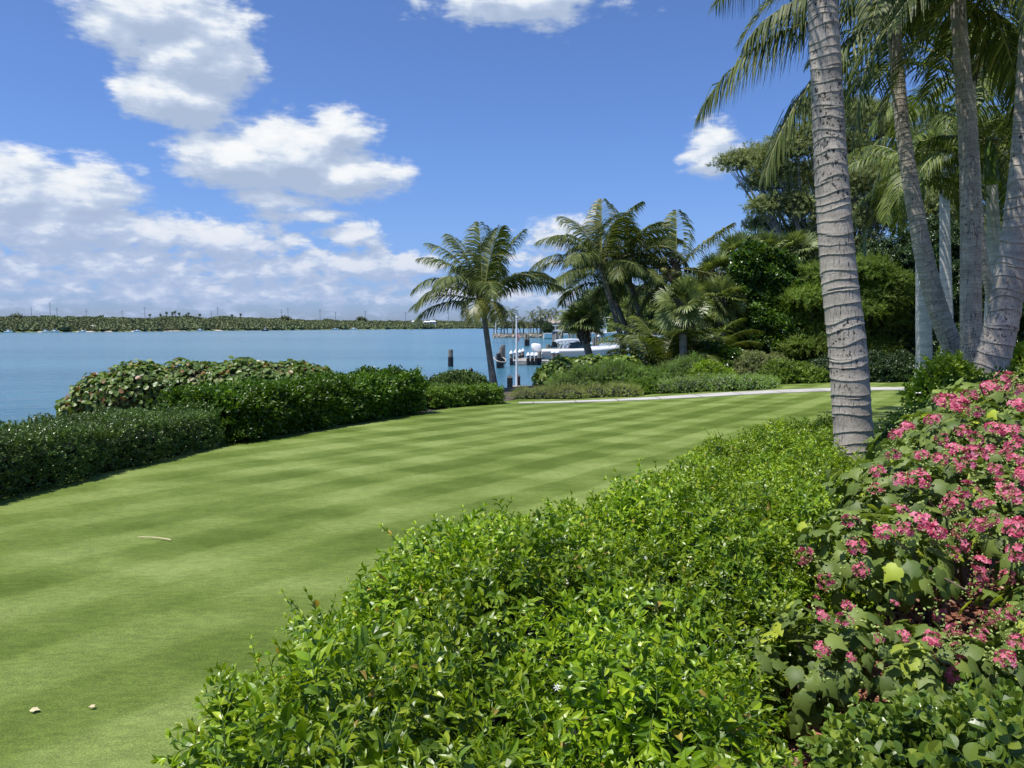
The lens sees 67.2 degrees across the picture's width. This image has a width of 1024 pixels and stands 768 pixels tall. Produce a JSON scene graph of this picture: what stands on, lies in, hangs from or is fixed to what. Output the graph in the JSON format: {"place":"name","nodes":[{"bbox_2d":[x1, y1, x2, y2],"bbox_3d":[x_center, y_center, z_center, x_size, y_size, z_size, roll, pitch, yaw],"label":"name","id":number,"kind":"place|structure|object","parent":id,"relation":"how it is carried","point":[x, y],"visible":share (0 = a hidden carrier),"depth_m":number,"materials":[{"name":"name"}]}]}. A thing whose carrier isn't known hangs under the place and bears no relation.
{"place":"outdoors","nodes":[
{"label":"outdoors","id":0,"kind":"place"},
{"bbox_2d":[0,323,517,332],"bbox_3d":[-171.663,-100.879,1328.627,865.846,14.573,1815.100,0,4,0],"label":"hills","id":1,"kind":"structure","parent":0,"point":[243,329],"depth_m":703.65,"materials":[{"name":"plant"}]},
{"bbox_2d":[9,311,22,317],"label":"tree","id":2,"kind":"object","parent":1,"relation":"on","point":[18,315],"visible":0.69,"depth_m":651.36,"materials":[{"name":"green plant"}]},
{"bbox_2d":[0,315,544,330],"bbox_3d":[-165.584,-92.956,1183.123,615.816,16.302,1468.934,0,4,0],"label":"wood","id":3,"kind":"object","parent":1,"relation":"on","point":[58,323],"visible":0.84,"depth_m":698.29,"materials":[{"name":"green plant"}]},
{"bbox_2d":[356,317,367,320],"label":"tree","id":4,"kind":"object","parent":1,"relation":"on","point":[361,318],"visible":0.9,"depth_m":1094.64,"materials":[{"name":"plant"}]},
{"bbox_2d":[0,328,645,425],"bbox_3d":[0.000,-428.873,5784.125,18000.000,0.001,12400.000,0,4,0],"label":"water","id":5,"kind":"structure","parent":0,"point":[41,372],"depth_m":116.90,"materials":[{"name":"liquid"}]},
{"bbox_2d":[448,349,452,366],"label":"mooring piling","id":6,"kind":"object","parent":5,"relation":"in","point":[450,357],"visible":0.48,"depth_m":72.83,"materials":[{"name":"wood"}]},
{"bbox_2d":[496,353,500,367],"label":"mooring piling","id":7,"kind":"object","parent":5,"relation":"in","point":[498,358],"visible":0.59,"depth_m":69.87,"materials":[{"name":"wood"}]},
{"bbox_2d":[499,347,503,367],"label":"mooring piling","id":8,"kind":"object","parent":5,"relation":"in","point":[501,352],"visible":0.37,"depth_m":70.83,"materials":[{"name":"wood"}]},
{"bbox_2d":[507,375,512,387],"bbox_3d":[-0.104,0.172,38.620,0.280,1.310,0.280,0,4,0],"label":"dock post","id":9,"kind":"object","parent":5,"relation":"on","point":[509,380],"visible":0.61,"depth_m":38.46,"materials":[{"name":"wood"}]},
{"bbox_2d":[509,350,512,364],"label":"dock piling","id":10,"kind":"object","parent":5,"relation":"in","point":[511,357],"visible":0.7,"depth_m":75.19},
{"bbox_2d":[526,352,529,364],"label":"dock piling","id":11,"kind":"object","parent":5,"relation":"in","point":[528,359],"visible":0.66,"depth_m":75.10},
{"bbox_2d":[530,352,533,364],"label":"dock piling","id":12,"kind":"object","parent":5,"relation":"in","point":[532,358],"visible":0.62,"depth_m":75.15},
{"bbox_2d":[534,352,537,364],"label":"dock piling","id":13,"kind":"object","parent":5,"relation":"in","point":[536,358],"visible":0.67,"depth_m":75.20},
{"bbox_2d":[538,352,541,364],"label":"dock piling","id":14,"kind":"object","parent":5,"relation":"in","point":[539,358],"visible":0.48,"depth_m":75.47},
{"bbox_2d":[543,325,562,338],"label":"motor boat","id":15,"kind":"object","parent":5,"relation":"on","point":[547,335],"visible":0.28,"depth_m":229.96,"materials":[{"name":"plastic"}]},
{"bbox_2d":[563,333,575,338],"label":"motor boat","id":16,"kind":"object","parent":5,"relation":"on","point":[565,335],"visible":0.09,"depth_m":198.86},
{"bbox_2d":[556,331,591,347],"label":"boat lift","id":17,"kind":"object","parent":5,"relation":"in","point":[561,337],"visible":0.26,"depth_m":119.73,"materials":[{"name":"white paint"}]},
{"bbox_2d":[531,335,618,361],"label":"sport boat","id":18,"kind":"object","parent":5,"relation":"on","point":[574,349],"visible":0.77,"depth_m":79.71,"materials":[{"name":"white plastic"}]},
{"bbox_2d":[591,323,623,340],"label":"motor boat","id":19,"kind":"object","parent":5,"relation":"on","point":[606,333],"visible":0.3,"depth_m":136.94,"materials":[{"name":"plastic"}]},
{"bbox_2d":[592,337,628,349],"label":"boat lift","id":20,"kind":"object","parent":5,"relation":"in","point":[593,342],"visible":0.09,"depth_m":97.74,"materials":[{"name":"white paint"}]},
{"bbox_2d":[595,331,637,348],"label":"boat lift","id":21,"kind":"object","parent":5,"relation":"in","point":[605,344],"visible":0.16,"depth_m":111.67,"materials":[{"name":"white paint"}]},
{"bbox_2d":[109,357,676,471],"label":"ground","id":22,"kind":"structure","parent":0,"point":[506,391],"depth_m":27.83,"materials":[{"name":"soil"}]},
{"bbox_2d":[54,355,333,415],"bbox_3d":[-6.931,0.212,17.013,6.440,1.703,1.980,0,4,0],"label":"sea grape shrub","id":23,"kind":"object","parent":22,"relation":"on","point":[132,384],"visible":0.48,"depth_m":16.39,"materials":[{"name":"green plant"}]},
{"bbox_2d":[426,369,488,386],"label":"round shrub","id":24,"kind":"object","parent":22,"relation":"on","point":[462,376],"visible":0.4,"depth_m":23.21,"materials":[{"name":"green plant"}]},
{"bbox_2d":[419,382,507,409],"bbox_3d":[-1.551,0.301,21.798,3.091,0.776,1.473,-4,6,-44],"label":"hedge","id":25,"kind":"object","parent":22,"relation":"on","point":[443,395],"visible":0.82,"depth_m":21.40,"materials":[{"name":"green plant"}]},
{"bbox_2d":[408,221,565,385],"bbox_3d":[-1.213,-3.077,29.842,5.685,6.712,4.996,3,5,38],"label":"coconut palm","id":26,"kind":"object","parent":22,"relation":"on","point":[478,277],"visible":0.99,"depth_m":29.32,"materials":[{"name":"green plant"}]},
{"bbox_2d":[513,358,548,364],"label":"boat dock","id":27,"kind":"object","parent":22,"relation":"on","point":[521,362],"visible":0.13,"depth_m":75.57,"materials":[{"name":"white wood"}]},
{"bbox_2d":[493,334,652,337],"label":"rock seawall","id":28,"kind":"object","parent":22,"relation":"on","point":[514,335],"visible":0.09,"depth_m":260.43,"materials":[{"name":"stone"}]},
{"bbox_2d":[554,295,609,354],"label":"fan palm","id":29,"kind":"object","parent":22,"relation":"on","point":[583,320],"visible":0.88,"depth_m":32.60,"materials":[{"name":"green plant"}]},
{"bbox_2d":[531,354,642,388],"bbox_3d":[3.118,-0.414,29.981,4.753,1.574,2.013,0,4,0],"label":"sea grape shrub","id":30,"kind":"object","parent":22,"relation":"on","point":[542,374],"visible":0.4,"depth_m":29.61,"materials":[{"name":"green plant"}]},
{"bbox_2d":[570,279,629,333],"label":"shore tree","id":31,"kind":"object","parent":22,"relation":"on","point":[590,293],"visible":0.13,"depth_m":179.22,"materials":[{"name":"green plant"}]},
{"bbox_2d":[530,198,671,354],"bbox_3d":[3.997,-4.210,33.860,6.570,8.173,5.664,0,4,0],"label":"coconut palm","id":32,"kind":"object","parent":22,"relation":"on","point":[577,260],"visible":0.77,"depth_m":33.36,"materials":[{"name":"green plant"}]},
{"bbox_2d":[559,273,655,355],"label":"coconut palm","id":33,"kind":"object","parent":22,"relation":"on","point":[597,294],"visible":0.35,"depth_m":36.30,"materials":[{"name":"green plant"}]},
{"bbox_2d":[541,355,674,389],"bbox_3d":[3.527,-0.262,28.082,5.017,1.618,2.184,0,4,0],"label":"wispy shrub","id":34,"kind":"object","parent":22,"relation":"on","point":[618,370],"visible":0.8,"depth_m":27.66,"materials":[{"name":"green plant"}]},
{"bbox_2d":[565,218,689,366],"bbox_3d":[5.118,-3.804,34.720,5.664,7.064,5.175,1,4,14],"label":"coconut palm","id":35,"kind":"object","parent":22,"relation":"on","point":[611,277],"visible":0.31,"depth_m":33.73,"materials":[{"name":"green plant"}]},
{"bbox_2d":[622,375,658,394],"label":"round shrub","id":36,"kind":"object","parent":22,"relation":"on","point":[648,384],"visible":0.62,"depth_m":24.88,"materials":[{"name":"green plant"}]},
{"bbox_2d":[605,333,688,367],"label":"young palm","id":37,"kind":"object","parent":22,"relation":"on","point":[625,351],"visible":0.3,"depth_m":31.58,"materials":[{"name":"plant"}]},
{"bbox_2d":[596,315,729,368],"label":"young palm","id":38,"kind":"object","parent":22,"relation":"on","point":[657,352],"visible":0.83,"depth_m":30.13,"materials":[{"name":"plant"}]},
{"bbox_2d":[656,350,705,380],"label":"wispy shrub","id":39,"kind":"object","parent":22,"relation":"on","point":[679,368],"visible":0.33,"depth_m":28.04,"materials":[{"name":"green plant"}]},
{"bbox_2d":[652,307,709,332],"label":"shore tree","id":40,"kind":"object","parent":22,"relation":"on","point":[657,319],"visible":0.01,"depth_m":107.75,"materials":[{"name":"green plant"}]},
{"bbox_2d":[617,210,747,347],"bbox_3d":[7.385,-4.046,33.929,5.405,7.437,3.650,0,4,0],"label":"coconut palm","id":41,"kind":"object","parent":22,"relation":"on","point":[676,272],"visible":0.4,"depth_m":33.61,"materials":[{"name":"green plant"}]},
{"bbox_2d":[653,275,715,364],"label":"fan palm","id":42,"kind":"object","parent":22,"relation":"on","point":[681,312],"visible":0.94,"depth_m":28.98,"materials":[{"name":"green plant"}]},
{"bbox_2d":[664,320,714,344],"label":"shore shrub","id":43,"kind":"object","parent":22,"relation":"on","point":[698,328],"visible":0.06,"depth_m":78.71,"materials":[{"name":"green plant"}]},
{"bbox_2d":[635,318,764,355],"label":"young palm","id":44,"kind":"object","parent":22,"relation":"on","point":[718,338],"visible":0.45,"depth_m":31.22,"materials":[{"name":"plant"}]},
{"bbox_2d":[692,248,729,286],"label":"fan palm","id":45,"kind":"object","parent":22,"relation":"on","point":[711,262],"visible":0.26,"depth_m":35.43,"materials":[{"name":"green plant"}]},
{"bbox_2d":[686,358,741,380],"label":"bright shrub","id":46,"kind":"object","parent":22,"relation":"on","point":[708,365],"visible":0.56,"depth_m":26.47,"materials":[{"name":"green plant"}]},
{"bbox_2d":[689,339,749,367],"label":"round shrub","id":47,"kind":"object","parent":22,"relation":"on","point":[724,352],"visible":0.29,"depth_m":29.34,"materials":[{"name":"green plant"}]},
{"bbox_2d":[695,273,749,343],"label":"fan palm","id":48,"kind":"object","parent":22,"relation":"on","point":[717,289],"visible":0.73,"depth_m":32.45,"materials":[{"name":"green plant"}]},
{"bbox_2d":[715,228,762,256],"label":"fan palm","id":49,"kind":"object","parent":22,"relation":"on","point":[733,241],"visible":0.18,"depth_m":36.75,"materials":[{"name":"green plant"}]},
{"bbox_2d":[728,349,787,378],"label":"grey green shrub","id":50,"kind":"object","parent":22,"relation":"on","point":[752,363],"visible":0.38,"depth_m":29.02,"materials":[{"name":"green plant"}]},
{"bbox_2d":[712,239,815,361],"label":"dense dark tree","id":51,"kind":"object","parent":22,"relation":"on","point":[762,273],"visible":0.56,"depth_m":32.60,"materials":[{"name":"green plant"}]},
{"bbox_2d":[747,225,797,253],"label":"fan palm","id":52,"kind":"object","parent":22,"relation":"on","point":[773,241],"visible":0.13,"depth_m":36.59,"materials":[{"name":"green plant"}]},
{"bbox_2d":[748,356,829,383],"bbox_3d":[9.891,-0.335,27.148,3.213,1.310,1.674,0,4,0],"label":"light shrub","id":53,"kind":"object","parent":22,"relation":"on","point":[790,372],"visible":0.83,"depth_m":26.71,"materials":[{"name":"green plant"}]},
{"bbox_2d":[776,228,817,262],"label":"fan palm","id":54,"kind":"object","parent":22,"relation":"on","point":[795,237],"visible":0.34,"depth_m":36.57,"materials":[{"name":"green plant"}]},
{"bbox_2d":[794,233,818,262],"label":"fan palm","id":55,"kind":"object","parent":22,"relation":"on","point":[817,248],"visible":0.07,"depth_m":36.80,"materials":[{"name":"green plant"}]},
{"bbox_2d":[704,93,916,256],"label":"spreading tree","id":56,"kind":"object","parent":22,"relation":"on","point":[794,183],"visible":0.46,"depth_m":44.12,"materials":[{"name":"green plant"}]},
{"bbox_2d":[772,250,914,361],"bbox_3d":[14.168,-2.967,32.342,6.922,5.326,3.579,0,4,0],"label":"feathery tree","id":57,"kind":"object","parent":22,"relation":"on","point":[887,282],"visible":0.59,"depth_m":31.76,"materials":[{"name":"green plant"}]},
{"bbox_2d":[798,260,906,359],"bbox_3d":[14.638,-3.047,34.342,5.615,5.306,4.180,0,4,0],"label":"dark shrub mass","id":58,"kind":"object","parent":22,"relation":"on","point":[878,332],"visible":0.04,"depth_m":32.84,"materials":[{"name":"green plant"}]},
{"bbox_2d":[807,347,915,382],"bbox_3d":[12.933,-0.518,27.574,5.299,1.611,2.324,0,4,0],"label":"dark hedge","id":59,"kind":"object","parent":22,"relation":"on","point":[896,366],"visible":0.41,"depth_m":26.95,"materials":[{"name":"green plant"}]},
{"bbox_2d":[855,233,906,310],"bbox_3d":[18.051,-3.675,36.034,4.795,6.740,4.115,0,4,0],"label":"dark shrub mass","id":60,"kind":"object","parent":22,"relation":"on","point":[875,247],"visible":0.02,"depth_m":35.47,"materials":[{"name":"green plant"}]},
{"bbox_2d":[887,213,959,359],"bbox_3d":[18.220,-3.654,32.697,4.073,7.235,4.410,-4,6,-43],"label":"dark shrub mass","id":61,"kind":"object","parent":22,"relation":"on","point":[904,255],"visible":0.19,"depth_m":32.36,"materials":[{"name":"green plant"}]},
{"bbox_2d":[888,104,1009,238],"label":"spreading tree","id":62,"kind":"object","parent":22,"relation":"on","point":[931,203],"visible":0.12,"depth_m":41.26,"materials":[{"name":"green plant"}]},
{"bbox_2d":[951,227,1023,358],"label":"dark shrub mass","id":63,"kind":"object","parent":22,"relation":"on","point":[956,295],"visible":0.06,"depth_m":30.80,"materials":[{"name":"green plant"}]},
{"bbox_2d":[1017,303,1023,341],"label":"dark shrub mass","id":64,"kind":"object","parent":22,"relation":"on","point":[1022,317],"visible":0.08,"depth_m":28.95,"materials":[{"name":"green plant"}]},
{"bbox_2d":[0,382,912,767],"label":"lawn","id":65,"kind":"structure","parent":0,"point":[118,622],"depth_m":6.89,"materials":[{"name":"plant"}]},
{"bbox_2d":[0,397,225,499],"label":"clipped hedge","id":66,"kind":"object","parent":65,"relation":"on","point":[45,452],"visible":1,"depth_m":10.21,"materials":[{"name":"green plant"}]},
{"bbox_2d":[153,364,429,444],"bbox_3d":[-4.223,0.365,16.468,2.182,1.466,7.380,2,5,22],"label":"dark hedge","id":67,"kind":"object","parent":65,"relation":"on","point":[252,409],"visible":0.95,"depth_m":15.03,"materials":[{"name":"green plant"}]},
{"bbox_2d":[151,411,934,767],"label":"jasmine shrub","id":68,"kind":"object","parent":65,"relation":"on","point":[575,635],"visible":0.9,"depth_m":2.52,"materials":[{"name":"green plant"}]},
{"bbox_2d":[507,381,643,399],"bbox_3d":[2.024,0.312,24.452,4.393,0.879,1.478,0,4,0],"label":"flower bed","id":69,"kind":"object","parent":65,"relation":"on","point":[587,391],"visible":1,"depth_m":24.25,"materials":[{"name":"green plant"}]},
{"bbox_2d":[654,371,781,393],"bbox_3d":[6.599,0.001,25.051,4.527,0.908,1.624,0,4,0],"label":"flower bed","id":70,"kind":"object","parent":65,"relation":"on","point":[706,382],"visible":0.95,"depth_m":24.75,"materials":[{"name":"green plant"}]},
{"bbox_2d":[807,0,874,460],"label":"tall palm","id":71,"kind":"object","parent":65,"relation":"on","point":[851,400],"visible":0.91,"depth_m":8.56,"materials":[{"name":"grey plant"}]},
{"bbox_2d":[694,0,1019,362],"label":"leaning palm","id":72,"kind":"object","parent":65,"relation":"on","point":[943,323],"visible":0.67,"depth_m":12.70,"materials":[{"name":"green plant"}]},
{"bbox_2d":[721,599,1023,738],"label":"pink flowering shrub","id":73,"kind":"object","parent":65,"relation":"on","point":[842,676],"visible":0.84,"depth_m":3.00,"materials":[{"name":"green plant"}]},
{"bbox_2d":[733,0,1023,364],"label":"upright palm","id":74,"kind":"object","parent":65,"relation":"on","point":[970,319],"visible":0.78,"depth_m":12.12,"materials":[{"name":"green plant"}]},
{"bbox_2d":[768,532,1023,767],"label":"mulch","id":75,"kind":"object","parent":65,"relation":"on","point":[970,612],"visible":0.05,"depth_m":4.56,"materials":[{"name":"soil"}]},
{"bbox_2d":[922,606,930,626],"bbox_3d":[2.237,1.277,4.157,0.049,0.341,0.037,0,4,0],"label":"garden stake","id":76,"kind":"object","parent":75,"relation":"on","point":[927,615],"visible":0.14,"depth_m":4.14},
{"bbox_2d":[939,597,945,631],"bbox_3d":[2.321,1.267,4.156,0.035,0.360,0.024,0,4,0],"label":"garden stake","id":77,"kind":"object","parent":75,"relation":"on","point":[942,606],"visible":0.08,"depth_m":4.15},
{"bbox_2d":[777,672,1023,767],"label":"natal plum shrub","id":78,"kind":"object","parent":65,"relation":"on","point":[979,730],"visible":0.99,"depth_m":2.36,"materials":[{"name":"green plant"}]},
{"bbox_2d":[780,365,1023,622],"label":"pink flowering shrub","id":79,"kind":"object","parent":65,"relation":"on","point":[958,442],"visible":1,"depth_m":3.97,"materials":[{"name":"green plant"}]},
{"bbox_2d":[802,0,1018,306],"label":"slim palm","id":80,"kind":"object","parent":65,"relation":"on","point":[987,278],"visible":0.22,"depth_m":15.24,"materials":[{"name":"green plant"}]},
{"bbox_2d":[847,135,1006,377],"bbox_3d":[10.310,-2.958,19.798,3.373,6.781,3.738,-2,5,-24],"label":"royal palm","id":81,"kind":"object","parent":65,"relation":"on","point":[892,196],"visible":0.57,"depth_m":19.74,"materials":[{"name":"green plant"}]},
{"bbox_2d":[838,0,1023,374],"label":"thick palm","id":82,"kind":"object","parent":65,"relation":"on","point":[997,343],"visible":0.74,"depth_m":11.00,"materials":[{"name":"green plant"}]},
{"bbox_2d":[859,82,1011,355],"bbox_3d":[13.038,-4.638,23.694,4.968,9.635,4.799,0,4,0],"label":"royal palm","id":83,"kind":"object","parent":65,"relation":"on","point":[945,269],"visible":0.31,"depth_m":23.60,"materials":[{"name":"green plant"}]},
{"bbox_2d":[898,345,984,411],"bbox_3d":[6.210,0.092,11.053,1.246,1.303,1.056,2,5,23],"label":"bright shrub","id":84,"kind":"object","parent":65,"relation":"on","point":[941,368],"visible":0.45,"depth_m":10.89,"materials":[{"name":"green plant"}]},
{"bbox_2d":[872,99,1013,327],"bbox_3d":[11.546,-3.355,18.754,4.950,7.686,5.271,0,4,0],"label":"royal palm","id":85,"kind":"object","parent":65,"relation":"on","point":[993,166],"visible":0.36,"depth_m":18.61,"materials":[{"name":"green plant"}]},
{"bbox_2d":[873,392,1023,481],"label":"gardenia shrub","id":86,"kind":"object","parent":65,"relation":"on","point":[886,426],"visible":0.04,"depth_m":9.88,"materials":[{"name":"green plant"}]},
{"bbox_2d":[908,31,1016,147],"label":"royal palm","id":87,"kind":"object","parent":65,"relation":"on","point":[980,98],"visible":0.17,"depth_m":18.19,"materials":[{"name":"green plant"}]},
{"bbox_2d":[931,565,1023,698],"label":"pink flowering shrub","id":88,"kind":"object","parent":65,"relation":"on","point":[1004,641],"visible":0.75,"depth_m":3.23,"materials":[{"name":"green plant"}]},
{"bbox_2d":[939,363,1023,401],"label":"dark shrub","id":89,"kind":"object","parent":65,"relation":"on","point":[990,376],"visible":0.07,"depth_m":10.59,"materials":[{"name":"green plant"}]},
{"bbox_2d":[1010,340,1023,370],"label":"bright shrub","id":90,"kind":"object","parent":65,"relation":"on","point":[1018,351],"visible":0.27,"depth_m":12.15,"materials":[{"name":"green plant"}]},
{"bbox_2d":[0,0,1017,321],"label":"sky","id":91,"kind":"structure","parent":0,"point":[251,158],"materials":[{"name":"blue"}]},
{"bbox_2d":[493,333,542,333],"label":"land","id":92,"kind":"structure","parent":0,"point":[519,333],"depth_m":266.05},
{"bbox_2d":[496,316,508,333],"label":"coconut palm","id":93,"kind":"object","parent":92,"relation":"on","point":[504,322],"visible":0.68,"depth_m":264.26,"materials":[{"name":"green plant"}]},
{"bbox_2d":[505,306,518,333],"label":"coconut palm","id":94,"kind":"object","parent":92,"relation":"on","point":[512,314],"visible":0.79,"depth_m":264.17,"materials":[{"name":"green plant"}]},
{"bbox_2d":[508,317,522,332],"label":"coconut palm","id":95,"kind":"object","parent":92,"relation":"on","point":[513,324],"visible":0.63,"depth_m":269.62,"materials":[{"name":"green plant"}]},
{"bbox_2d":[517,315,529,332],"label":"coconut palm","id":96,"kind":"object","parent":92,"relation":"on","point":[523,324],"visible":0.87,"depth_m":268.32,"materials":[{"name":"green plant"}]},
{"bbox_2d":[524,311,538,333],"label":"coconut palm","id":97,"kind":"object","parent":92,"relation":"on","point":[532,315],"visible":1,"depth_m":263.68,"materials":[{"name":"green plant"}]},
{"bbox_2d":[530,317,542,332],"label":"coconut palm","id":98,"kind":"object","parent":92,"relation":"on","point":[539,321],"visible":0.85,"depth_m":266.66,"materials":[{"name":"green plant"}]},
{"bbox_2d":[532,306,546,332],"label":"coconut palm","id":99,"kind":"object","parent":92,"relation":"on","point":[539,315],"visible":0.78,"depth_m":266.86,"materials":[{"name":"green plant"}]},
{"bbox_2d":[541,321,552,332],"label":"clipped round tree","id":100,"kind":"object","parent":92,"relation":"on","point":[547,326],"visible":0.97,"depth_m":259.30,"materials":[{"name":"green plant"}]},
{"bbox_2d":[541,309,554,320],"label":"coconut palm","id":101,"kind":"object","parent":92,"relation":"on","point":[548,313],"visible":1,"depth_m":263.91,"materials":[{"name":"green plant"}]},
{"bbox_2d":[546,315,561,332],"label":"waterfront house","id":102,"kind":"structure","parent":92,"relation":"on","point":[552,321],"depth_m":267.38,"materials":[{"name":"white paint"}]},
{"bbox_2d":[550,308,562,331],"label":"coconut palm","id":103,"kind":"object","parent":92,"relation":"on","point":[555,313],"visible":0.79,"depth_m":264.48,"materials":[{"name":"green plant"}]},
{"bbox_2d":[603,284,663,341],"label":"shore tree","id":104,"kind":"object","parent":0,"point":[649,313],"visible":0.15,"depth_m":146.32,"materials":[{"name":"green plant"}]},
{"bbox_2d":[519,387,903,403],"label":"path","id":105,"kind":"structure","parent":0,"point":[743,393],"depth_m":23.11,"materials":[{"name":"concrete"}]},
{"bbox_3d":[1.087,1.250,39.666,2.221,2.225,1.765,0,4,0],"label":"landing stage","id":106,"kind":"object","parent":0,"visible":0},
{"bbox_2d":[516,316,519,385],"bbox_3d":[0.245,-1.569,39.994,0.331,3.873,0.320,0,4,0],"label":"flagpole","id":107,"kind":"object","parent":106,"relation":"on","point":[517,338],"visible":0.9,"depth_m":39.96,"materials":[{"name":"metal"}]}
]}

